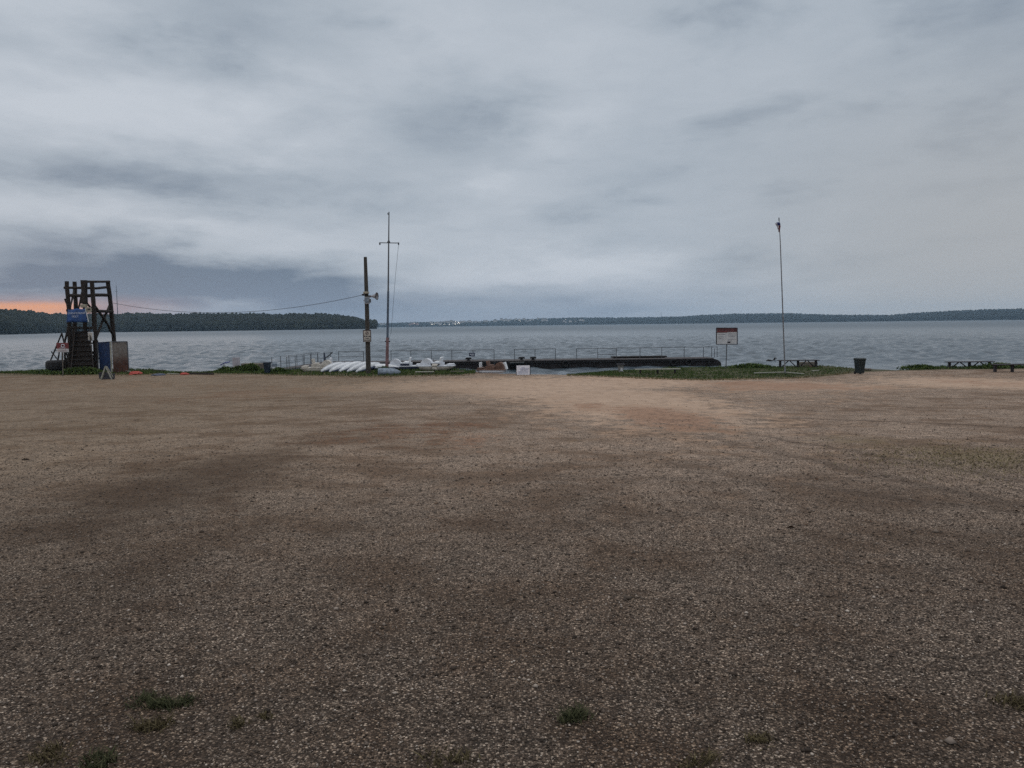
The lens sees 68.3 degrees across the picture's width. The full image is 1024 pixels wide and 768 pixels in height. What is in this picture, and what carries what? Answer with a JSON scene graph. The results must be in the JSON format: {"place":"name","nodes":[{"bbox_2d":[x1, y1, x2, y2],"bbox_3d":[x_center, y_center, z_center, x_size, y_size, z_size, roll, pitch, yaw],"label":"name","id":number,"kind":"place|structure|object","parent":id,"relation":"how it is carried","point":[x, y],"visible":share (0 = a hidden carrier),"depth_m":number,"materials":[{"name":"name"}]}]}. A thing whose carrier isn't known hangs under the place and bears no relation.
{"place":"outdoors","nodes":[
{"label":"outdoors","id":0,"kind":"place"},
{"bbox_2d":[0,328,351,334],"bbox_3d":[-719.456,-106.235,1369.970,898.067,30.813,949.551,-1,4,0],"label":"wooded point","id":1,"kind":"structure","parent":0,"point":[3,333],"depth_m":1433.26,"materials":[{"name":"green plant"}]},
{"bbox_2d":[0,309,377,333],"bbox_3d":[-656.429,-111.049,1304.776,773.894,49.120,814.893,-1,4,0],"label":"forest","id":2,"kind":"object","parent":1,"relation":"on","point":[14,321],"visible":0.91,"depth_m":1462.93,"materials":[{"name":"green plant"}]},
{"bbox_2d":[0,366,1023,767],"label":"ground","id":3,"kind":"structure","parent":0,"point":[108,412],"depth_m":6.38,"materials":[{"name":"brown gravel"}]},
{"bbox_2d":[28,369,54,373],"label":"weed","id":4,"kind":"object","parent":3,"relation":"on","point":[44,371],"visible":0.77,"depth_m":59.35,"materials":[{"name":"green plant"}]},
{"bbox_2d":[17,737,78,767],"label":"grass tuft","id":5,"kind":"object","parent":3,"relation":"on","point":[52,750],"visible":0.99,"depth_m":3.24,"materials":[{"name":"green plant"}]},
{"bbox_2d":[45,360,66,370],"bbox_3d":[-36.354,-1.498,60.532,1.794,0.810,1.840,-1,4,0],"label":"tractor tyre","id":6,"kind":"object","parent":3,"relation":"on","point":[53,365],"visible":0.74,"depth_m":59.77,"materials":[{"name":"black rubber"}]},
{"bbox_2d":[50,333,66,359],"bbox_3d":[-36.859,-2.603,61.406,1.791,3.151,0.201,-1,4,0],"label":"trestle","id":7,"kind":"object","parent":3,"relation":"on","point":[61,334],"visible":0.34,"depth_m":61.37,"materials":[{"name":"grey metal"}]},
{"bbox_2d":[56,343,68,375],"bbox_3d":[-32.892,-1.688,55.376,0.836,2.653,0.144,-1,4,-4],"label":"warning sign","id":8,"kind":"object","parent":3,"relation":"on","point":[62,347],"visible":1,"depth_m":55.27,"materials":[{"name":"red metal"}]},
{"bbox_2d":[46,366,123,374],"bbox_3d":[-32.759,-1.069,57.663,6.648,0.675,1.366,-1,4,0],"label":"weed","id":9,"kind":"object","parent":3,"relation":"on","point":[79,370],"visible":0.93,"depth_m":57.46,"materials":[{"name":"green plant"}]},
{"bbox_2d":[63,280,115,368],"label":"lookout tower","id":10,"kind":"structure","parent":3,"relation":"on","point":[81,353],"depth_m":59.66,"materials":[{"name":"brown wood"}]},
{"bbox_2d":[66,308,88,321],"bbox_3d":[-33.976,-5.368,59.103,1.798,1.088,0.241,-1,4,0],"label":"banner","id":11,"kind":"object","parent":10,"relation":"attached to","point":[76,315],"visible":1,"depth_m":59.10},
{"bbox_2d":[85,307,91,312],"bbox_3d":[-33.220,-5.826,59.360,0.440,0.420,0.370,-1,4,0],"label":"loudspeaker","id":12,"kind":"object","parent":10,"relation":"attached to","point":[88,309],"visible":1,"depth_m":59.20,"materials":[{"name":"white plastic"}]},
{"bbox_2d":[88,332,93,340],"bbox_3d":[-33.182,-3.756,59.496,0.380,0.680,0.220,-1,4,0],"label":"electric box","id":13,"kind":"object","parent":10,"relation":"attached to","point":[92,335],"visible":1,"depth_m":59.41,"materials":[{"name":"beige plastic"}]},
{"bbox_2d":[70,741,120,767],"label":"grass tuft","id":14,"kind":"object","parent":3,"relation":"on","point":[105,759],"visible":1,"depth_m":3.19,"materials":[{"name":"green plant"}]},
{"bbox_2d":[100,366,114,379],"bbox_3d":[-27.463,-0.759,51.163,0.878,0.956,0.624,-1,5,-8],"label":"sandwich board","id":15,"kind":"object","parent":3,"relation":"on","point":[110,375],"visible":0.99,"depth_m":51.27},
{"bbox_2d":[97,341,128,372],"bbox_3d":[-31.438,-2.033,58.779,2.738,2.577,1.132,0,5,9],"label":"changing cabin","id":16,"kind":"object","parent":3,"relation":"on","point":[116,350],"visible":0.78,"depth_m":58.72,"materials":[{"name":"metal"}]},
{"bbox_2d":[129,371,142,374],"bbox_3d":[-28.370,-0.853,56.908,0.957,0.262,1.059,2,5,26],"label":"cloth heap","id":17,"kind":"object","parent":3,"relation":"on","point":[135,372],"visible":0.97,"depth_m":56.64,"materials":[{"name":"red fabric"}]},
{"bbox_2d":[124,685,162,711],"bbox_3d":[-1.836,1.563,3.772,0.175,0.033,0.245,1,5,26],"label":"grass tuft","id":18,"kind":"object","parent":3,"relation":"on","point":[145,696],"visible":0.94,"depth_m":3.77,"materials":[{"name":"green plant"}]},
{"bbox_2d":[120,709,175,733],"bbox_3d":[-1.679,1.567,3.479,0.276,0.047,0.225,-2,5,-12],"label":"grass tuft","id":19,"kind":"object","parent":3,"relation":"on","point":[155,724],"visible":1,"depth_m":3.48,"materials":[{"name":"green plant"}]},
{"bbox_2d":[133,693,174,712],"bbox_3d":[-1.751,1.562,3.703,0.198,0.043,0.237,2,5,35],"label":"grass tuft","id":20,"kind":"object","parent":3,"relation":"on","point":[157,700],"visible":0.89,"depth_m":3.71,"materials":[{"name":"green plant"}]},
{"bbox_2d":[151,373,164,375],"bbox_3d":[-25.813,-0.704,55.126,0.941,0.150,0.885,-4,6,-37],"label":"bundle","id":21,"kind":"object","parent":3,"relation":"on","point":[159,374],"visible":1,"depth_m":54.85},
{"bbox_2d":[146,689,203,712],"bbox_3d":[-1.645,1.560,3.693,0.272,0.043,0.201,-3,5,-28],"label":"grass tuft","id":22,"kind":"object","parent":3,"relation":"on","point":[180,703],"visible":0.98,"depth_m":3.70,"materials":[{"name":"green plant"}]},
{"bbox_2d":[189,373,213,374],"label":"beam","id":23,"kind":"structure","parent":3,"relation":"on","point":[202,373],"depth_m":55.49,"materials":[{"name":"wood"}]},
{"bbox_2d":[215,366,229,370],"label":"weed","id":24,"kind":"object","parent":3,"relation":"on","point":[223,368],"visible":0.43,"depth_m":58.86,"materials":[{"name":"green plant"}]},
{"bbox_2d":[232,357,239,366],"bbox_3d":[-21.921,-1.533,60.061,0.629,1.169,0.064,0,4,6],"label":"panel","id":25,"kind":"object","parent":3,"relation":"on","point":[235,361],"visible":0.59,"depth_m":60.01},
{"bbox_2d":[226,715,249,729],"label":"grass tuft","id":26,"kind":"object","parent":3,"relation":"on","point":[235,722],"visible":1,"depth_m":3.49,"materials":[{"name":"green plant"}]},
{"bbox_2d":[0,367,475,375],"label":"bank grass","id":27,"kind":"structure","parent":3,"relation":"on","point":[315,372],"depth_m":55.92,"materials":[{"name":"green plant"}]},
{"bbox_2d":[221,365,260,371],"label":"weed","id":28,"kind":"object","parent":3,"relation":"on","point":[231,368],"visible":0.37,"depth_m":58.34,"materials":[{"name":"green plant"}]},
{"bbox_2d":[238,362,263,371],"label":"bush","id":29,"kind":"object","parent":3,"relation":"on","point":[249,367],"visible":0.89,"depth_m":57.87,"materials":[{"name":"green plant"}]},
{"bbox_2d":[241,363,263,367],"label":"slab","id":30,"kind":"structure","parent":3,"relation":"on","point":[261,365],"depth_m":59.90,"materials":[{"name":"grey concrete"}]},
{"bbox_2d":[256,708,276,721],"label":"grass tuft","id":31,"kind":"object","parent":3,"relation":"on","point":[264,716],"visible":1,"depth_m":3.56,"materials":[{"name":"green plant"}]},
{"bbox_2d":[263,362,270,373],"bbox_3d":[-18.023,-1.190,55.637,0.430,0.872,0.536,0,4,7],"label":"wheelie bin","id":32,"kind":"object","parent":3,"relation":"on","point":[267,367],"visible":0.96,"depth_m":55.44,"materials":[{"name":"blue plastic"}]},
{"bbox_2d":[259,367,290,373],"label":"weed","id":33,"kind":"object","parent":3,"relation":"on","point":[278,369],"visible":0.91,"depth_m":55.87,"materials":[{"name":"green plant"}]},
{"bbox_2d":[271,352,333,369],"bbox_3d":[-17.850,-1.997,65.075,1.360,1.165,13.129,0,4,4],"label":"gangway","id":34,"kind":"object","parent":3,"relation":"on","point":[297,366],"visible":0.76,"depth_m":63.52,"materials":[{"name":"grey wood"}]},
{"bbox_2d":[300,358,331,371],"bbox_3d":[-14.793,-1.440,57.548,2.375,0.990,1.400,-1,4,-6],"label":"pedal boat","id":35,"kind":"object","parent":3,"relation":"on","point":[317,367],"visible":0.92,"depth_m":56.98,"materials":[{"name":"beige plastic"}]},
{"bbox_2d":[321,362,342,371],"bbox_3d":[-13.531,-1.393,57.201,0.570,0.432,2.868,12,18,23],"label":"upturned boat","id":36,"kind":"object","parent":3,"relation":"on","point":[328,367],"visible":0.58,"depth_m":56.67,"materials":[{"name":"white plastic"}]},
{"bbox_2d":[329,362,349,371],"bbox_3d":[-12.778,-1.381,56.809,0.570,0.432,2.868,8,17,26],"label":"upturned boat","id":37,"kind":"object","parent":3,"relation":"on","point":[338,367],"visible":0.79,"depth_m":56.22,"materials":[{"name":"white plastic"}]},
{"bbox_2d":[339,361,360,371],"bbox_3d":[-12.207,-1.411,57.119,0.570,0.432,2.868,-3,14,27],"label":"upturned boat","id":38,"kind":"object","parent":3,"relation":"on","point":[347,366],"visible":0.6,"depth_m":56.72,"materials":[{"name":"white plastic"}]},
{"bbox_2d":[347,361,365,370],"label":"upturned boat","id":39,"kind":"object","parent":3,"relation":"on","point":[356,366],"visible":0.53,"depth_m":56.25,"materials":[{"name":"white plastic"}]},
{"bbox_2d":[362,257,370,373],"bbox_3d":[-10.268,-4.690,53.278,0.505,8.462,0.382,-1,4,0],"label":"utility pole","id":40,"kind":"object","parent":3,"relation":"on","point":[367,347],"visible":0.85,"depth_m":53.17,"materials":[{"name":"brown wood"}]},
{"bbox_2d":[114,295,360,312],"bbox_3d":[-21.768,-5.971,57.716,24.273,1.055,0.029,1,5,22],"label":"wire","id":41,"kind":"object","parent":40,"relation":"attached to","point":[236,312],"visible":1,"depth_m":57.55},
{"bbox_2d":[363,330,370,341],"bbox_3d":[-10.197,-3.377,53.136,0.571,0.838,0.044,-1,4,0],"label":"notice sign","id":42,"kind":"object","parent":40,"relation":"attached to","point":[366,335],"visible":1,"depth_m":53.13,"materials":[{"name":"beige plastic"}]},
{"bbox_2d":[364,297,370,303],"bbox_3d":[-10.118,-5.857,52.954,0.430,0.500,0.242,-1,4,0],"label":"electric box","id":43,"kind":"object","parent":40,"relation":"attached to","point":[367,300],"visible":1,"depth_m":52.84,"materials":[{"name":"metal"}]},
{"bbox_2d":[368,292,378,299],"bbox_3d":[-9.744,-6.149,52.928,0.645,0.543,0.523,0,5,14],"label":"horn loudspeaker","id":44,"kind":"object","parent":40,"relation":"attached to","point":[375,295],"visible":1,"depth_m":52.91,"materials":[{"name":"metal"}]},
{"bbox_2d":[356,362,379,371],"bbox_3d":[-10.721,-1.349,56.319,0.570,0.432,2.868,4,15,27],"label":"upturned boat","id":45,"kind":"object","parent":3,"relation":"on","point":[363,367],"visible":0.72,"depth_m":55.78,"materials":[{"name":"white plastic"}]},
{"bbox_2d":[373,366,389,373],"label":"weed","id":46,"kind":"object","parent":3,"relation":"on","point":[376,370],"visible":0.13,"depth_m":53.95,"materials":[{"name":"green plant"}]},
{"bbox_2d":[371,364,398,369],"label":"upturned boat","id":47,"kind":"object","parent":3,"relation":"on","point":[390,366],"visible":0.38,"depth_m":56.83,"materials":[{"name":"white plastic"}]},
{"bbox_2d":[379,212,398,366],"bbox_3d":[-8.796,-6.597,54.644,1.440,11.553,0.260,-1,4,0],"label":"signal mast","id":48,"kind":"object","parent":3,"relation":"on","point":[387,341],"visible":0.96,"depth_m":54.69,"materials":[{"name":"grey metal"}]},
{"bbox_2d":[378,368,400,374],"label":"rowing boat","id":49,"kind":"object","parent":3,"relation":"on","point":[388,371],"visible":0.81,"depth_m":52.87,"materials":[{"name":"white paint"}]},
{"bbox_2d":[390,357,419,369],"bbox_3d":[-8.267,-1.589,58.687,2.700,0.972,1.512,-1,4,-4],"label":"pedal boat","id":50,"kind":"object","parent":3,"relation":"on","point":[405,365],"visible":0.75,"depth_m":58.16,"materials":[{"name":"white plastic"}]},
{"bbox_2d":[0,371,850,380],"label":"grass fringe","id":51,"kind":"object","parent":3,"relation":"on","point":[639,377],"depth_m":48.60,"materials":[{"name":"green plant"}]},
{"bbox_2d":[418,357,455,370],"bbox_3d":[-5.622,-1.524,56.495,2.625,0.990,1.575,0,4,5],"label":"pedal boat","id":52,"kind":"object","parent":3,"relation":"on","point":[427,364],"visible":1,"depth_m":55.97,"materials":[{"name":"beige plastic"}]},
{"bbox_2d":[415,743,480,767],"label":"grass tuft","id":53,"kind":"object","parent":3,"relation":"on","point":[456,757],"visible":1,"depth_m":3.17,"materials":[{"name":"green plant"}]},
{"bbox_2d":[476,360,507,373],"bbox_3d":[-1.409,-1.223,54.064,2.090,0.900,1.400,0,5,10],"label":"pedal boat","id":54,"kind":"object","parent":3,"relation":"on","point":[499,367],"visible":1,"depth_m":53.58,"materials":[{"name":"white plastic"}]},
{"bbox_2d":[3,373,1023,536],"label":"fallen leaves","id":55,"kind":"object","parent":3,"relation":"on","point":[524,470],"visible":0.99,"depth_m":10.61,"materials":[{"name":"brown plant"}]},
{"bbox_2d":[516,365,530,374],"bbox_3d":[0.746,-0.869,50.465,0.977,0.764,0.128,0,4,3],"label":"notice board","id":56,"kind":"object","parent":3,"relation":"on","point":[522,369],"visible":1,"depth_m":50.42,"materials":[{"name":"white paper"}]},
{"bbox_2d":[548,699,598,726],"bbox_3d":[0.283,1.533,3.518,0.233,0.047,0.207,-3,5,-30],"label":"grass tuft","id":57,"kind":"object","parent":3,"relation":"on","point":[569,716],"visible":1,"depth_m":3.50,"materials":[{"name":"green plant"}]},
{"bbox_2d":[616,364,624,371],"bbox_3d":[7.524,-1.110,52.228,0.599,0.583,0.600,-1,4,0],"label":"litter bin","id":58,"kind":"object","parent":3,"relation":"on","point":[620,367],"visible":0.96,"depth_m":52.04,"materials":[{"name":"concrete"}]},
{"bbox_2d":[634,368,679,373],"bbox_3d":[9.628,-0.776,49.936,3.006,0.468,0.340,-1,4,0],"label":"plank bench","id":59,"kind":"object","parent":3,"relation":"on","point":[674,369],"visible":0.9,"depth_m":49.83,"materials":[{"name":"grey wood"}]},
{"bbox_2d":[662,748,733,767],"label":"grass tuft","id":60,"kind":"object","parent":3,"relation":"on","point":[695,761],"visible":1,"depth_m":3.12,"materials":[{"name":"green plant"}]},
{"bbox_2d":[571,365,853,378],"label":"bank grass","id":61,"kind":"structure","parent":3,"relation":"on","point":[620,373],"depth_m":50.72,"materials":[{"name":"green plant"}]},
{"bbox_2d":[716,328,737,368],"bbox_3d":[15.489,-2.567,54.506,1.570,3.019,0.120,-1,4,0],"label":"information board","id":62,"kind":"object","parent":3,"relation":"on","point":[726,336],"visible":1,"depth_m":54.41,"materials":[{"name":"metal"}]},
{"bbox_2d":[714,363,787,367],"bbox_3d":[17.676,-1.400,55.528,5.486,0.419,2.014,-1,4,0],"label":"weed","id":63,"kind":"object","parent":3,"relation":"on","point":[750,365],"visible":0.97,"depth_m":55.35,"materials":[{"name":"green plant"}]},
{"bbox_2d":[742,728,774,750],"bbox_3d":[1.073,1.541,3.284,0.155,0.033,0.166,1,5,19],"label":"grass tuft","id":64,"kind":"object","parent":3,"relation":"on","point":[760,738],"visible":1,"depth_m":3.29,"materials":[{"name":"green plant"}]},
{"bbox_2d":[754,372,783,372],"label":"beam","id":65,"kind":"structure","parent":3,"relation":"on","point":[768,372],"depth_m":48.80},
{"bbox_2d":[778,218,785,373],"bbox_3d":[17.474,-5.648,48.821,0.637,10.091,0.126,-1,4,0],"label":"flagpole","id":66,"kind":"object","parent":3,"relation":"on","point":[782,304],"visible":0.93,"depth_m":48.84,"materials":[{"name":"grey metal"}]},
{"bbox_2d":[777,360,819,366],"bbox_3d":[21.055,-1.449,55.565,2.964,0.645,0.640,-1,4,2],"label":"picnic bench","id":67,"kind":"object","parent":3,"relation":"on","point":[815,365],"visible":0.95,"depth_m":55.49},
{"bbox_2d":[799,361,817,365],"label":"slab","id":68,"kind":"structure","parent":3,"relation":"on","point":[808,363],"depth_m":56.98,"materials":[{"name":"grey concrete"}]},
{"bbox_2d":[691,438,1023,489],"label":"dry grass","id":69,"kind":"structure","parent":3,"relation":"on","point":[978,460],"depth_m":11.72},
{"bbox_2d":[853,358,866,373],"bbox_3d":[22.090,-1.143,47.995,0.506,1.026,0.630,-2,5,-11],"label":"wheelie bin","id":70,"kind":"object","parent":3,"relation":"on","point":[859,364],"visible":1,"depth_m":47.78,"materials":[{"name":"green plastic"}]},
{"bbox_2d":[897,364,944,369],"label":"weed","id":71,"kind":"object","parent":3,"relation":"on","point":[922,366],"visible":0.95,"depth_m":51.68,"materials":[{"name":"green plant"}]},
{"bbox_2d":[945,361,994,367],"bbox_3d":[31.556,-1.276,52.079,3.156,0.565,0.640,-1,4,0],"label":"picnic bench","id":72,"kind":"object","parent":3,"relation":"on","point":[956,362],"visible":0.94,"depth_m":52.02,"materials":[{"name":"grey wood"}]},
{"bbox_2d":[965,362,1023,368],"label":"weed","id":73,"kind":"object","parent":3,"relation":"on","point":[988,365],"visible":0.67,"depth_m":51.48,"materials":[{"name":"green plant"}]},
{"bbox_2d":[985,688,1023,710],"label":"grass tuft","id":74,"kind":"object","parent":3,"relation":"on","point":[1020,703],"visible":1,"depth_m":3.62,"materials":[{"name":"green plant"}]},
{"bbox_2d":[990,364,1023,371],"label":"picnic bench","id":75,"kind":"object","parent":3,"relation":"on","point":[995,368],"visible":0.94,"depth_m":48.33,"materials":[{"name":"wood"}]},
{"bbox_2d":[0,320,1023,374],"bbox_3d":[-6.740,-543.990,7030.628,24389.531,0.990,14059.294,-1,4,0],"label":"water","id":76,"kind":"structure","parent":0,"point":[887,345],"depth_m":153.79,"materials":[{"name":"grey liquid"}]},
{"bbox_2d":[333,346,720,369],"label":"floating pier","id":77,"kind":"structure","parent":76,"relation":"on","point":[576,362],"depth_m":71.08,"materials":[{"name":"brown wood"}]},
{"bbox_2d":[504,349,523,364],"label":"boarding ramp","id":78,"kind":"structure","parent":77,"relation":"attached to","point":[516,363],"depth_m":69.72,"materials":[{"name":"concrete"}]},
{"bbox_2d":[611,356,666,357],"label":"plank stack","id":79,"kind":"object","parent":77,"relation":"on","point":[638,356],"visible":1,"depth_m":72.68,"materials":[{"name":"black wood"}]},
{"bbox_2d":[0,0,1023,322],"label":"sky","id":80,"kind":"structure","parent":0,"point":[527,159],"materials":[{"name":"grey"}]},
{"bbox_2d":[394,318,1023,326],"bbox_3d":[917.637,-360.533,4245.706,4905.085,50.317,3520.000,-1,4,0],"label":"hills","id":81,"kind":"structure","parent":0,"point":[718,322],"depth_m":4009.01,"materials":[{"name":"green plant"}]},
{"bbox_2d":[378,308,1023,326],"bbox_3d":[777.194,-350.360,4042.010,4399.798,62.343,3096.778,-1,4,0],"label":"distant forest","id":82,"kind":"object","parent":81,"relation":"on","point":[999,314],"visible":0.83,"depth_m":4023.90,"materials":[{"name":"green plant"}]},
{"bbox_2d":[899,365,1023,369],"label":"bank grass","id":83,"kind":"structure","parent":0,"point":[958,367],"depth_m":51.57,"materials":[{"name":"green plant"}]}
]}

